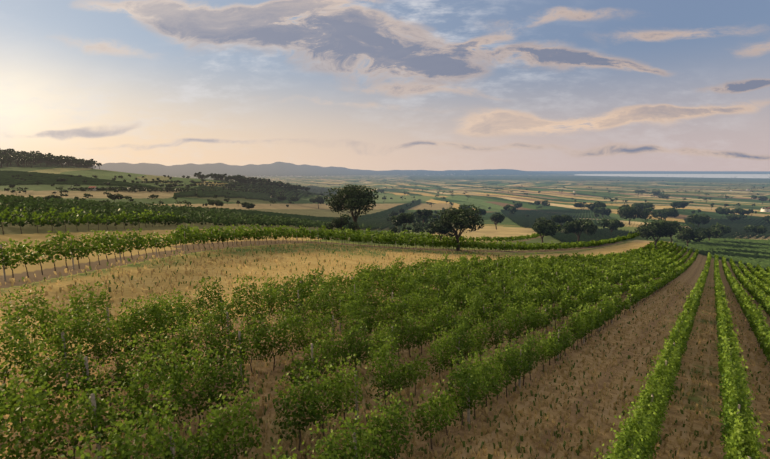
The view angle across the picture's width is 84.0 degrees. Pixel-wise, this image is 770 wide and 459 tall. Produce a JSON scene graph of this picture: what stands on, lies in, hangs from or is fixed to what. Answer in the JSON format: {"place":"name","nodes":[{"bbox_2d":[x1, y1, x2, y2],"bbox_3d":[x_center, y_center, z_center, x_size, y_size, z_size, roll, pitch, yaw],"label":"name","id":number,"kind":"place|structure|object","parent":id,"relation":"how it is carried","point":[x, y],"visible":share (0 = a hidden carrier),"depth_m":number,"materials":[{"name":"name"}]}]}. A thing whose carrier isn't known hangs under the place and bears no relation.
{"place":"outdoors","nodes":[
{"label":"outdoors","id":0,"kind":"place"},
{"bbox_2d":[0,159,769,458],"bbox_3d":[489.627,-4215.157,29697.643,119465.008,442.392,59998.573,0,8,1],"label":"terrain","id":1,"kind":"structure","parent":0,"point":[545,183],"depth_m":47.62,"materials":[{"name":"brown soil"}]},
{"bbox_2d":[0,206,639,281],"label":"vine row","id":2,"kind":"object","parent":1,"relation":"on","point":[381,237],"depth_m":63.76,"materials":[{"name":"green plant"}]},
{"bbox_2d":[0,240,769,458],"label":"vineyard","id":3,"kind":"object","parent":1,"relation":"on","point":[646,422],"depth_m":18.01,"materials":[{"name":"green plant"}]},
{"bbox_2d":[0,242,769,458],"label":"grass tufts","id":4,"kind":"object","parent":1,"relation":"on","point":[483,430],"visible":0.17,"depth_m":20.65,"materials":[{"name":"plant"}]},
{"bbox_2d":[0,148,769,233],"bbox_3d":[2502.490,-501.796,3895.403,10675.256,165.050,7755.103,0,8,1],"label":"trees","id":5,"kind":"object","parent":1,"relation":"on","point":[18,156],"visible":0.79,"depth_m":680.91,"materials":[{"name":"green plant"}]},
{"bbox_2d":[0,170,769,269],"bbox_3d":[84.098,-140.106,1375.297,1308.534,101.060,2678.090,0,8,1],"label":"vineyard","id":6,"kind":"object","parent":1,"relation":"on","point":[752,252],"visible":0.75,"depth_m":258.50,"materials":[{"name":"green plant"}]},
{"bbox_2d":[44,177,769,250],"bbox_3d":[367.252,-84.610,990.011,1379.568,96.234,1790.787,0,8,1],"label":"trees","id":7,"kind":"object","parent":1,"relation":"on","point":[352,197],"depth_m":242.54,"materials":[{"name":"green plant"}]},
{"bbox_2d":[167,172,686,177],"bbox_3d":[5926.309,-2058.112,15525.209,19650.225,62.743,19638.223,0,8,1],"label":"village houses","id":8,"kind":"structure","parent":1,"relation":"on","point":[326,175],"depth_m":8185.20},
{"bbox_2d":[760,207,769,211],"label":"house","id":9,"kind":"structure","parent":1,"relation":"on","point":[765,210],"depth_m":795.91,"materials":[{"name":"white paint"}]},
{"bbox_2d":[0,0,769,170],"label":"sky","id":10,"kind":"structure","parent":0,"point":[376,85],"materials":[{"name":"blue"}]},
{"bbox_2d":[575,174,769,177],"bbox_3d":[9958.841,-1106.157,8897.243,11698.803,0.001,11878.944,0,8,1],"label":"lake","id":11,"kind":"structure","parent":0,"point":[710,175],"depth_m":10299.35,"materials":[{"name":"grey liquid"}]}
]}

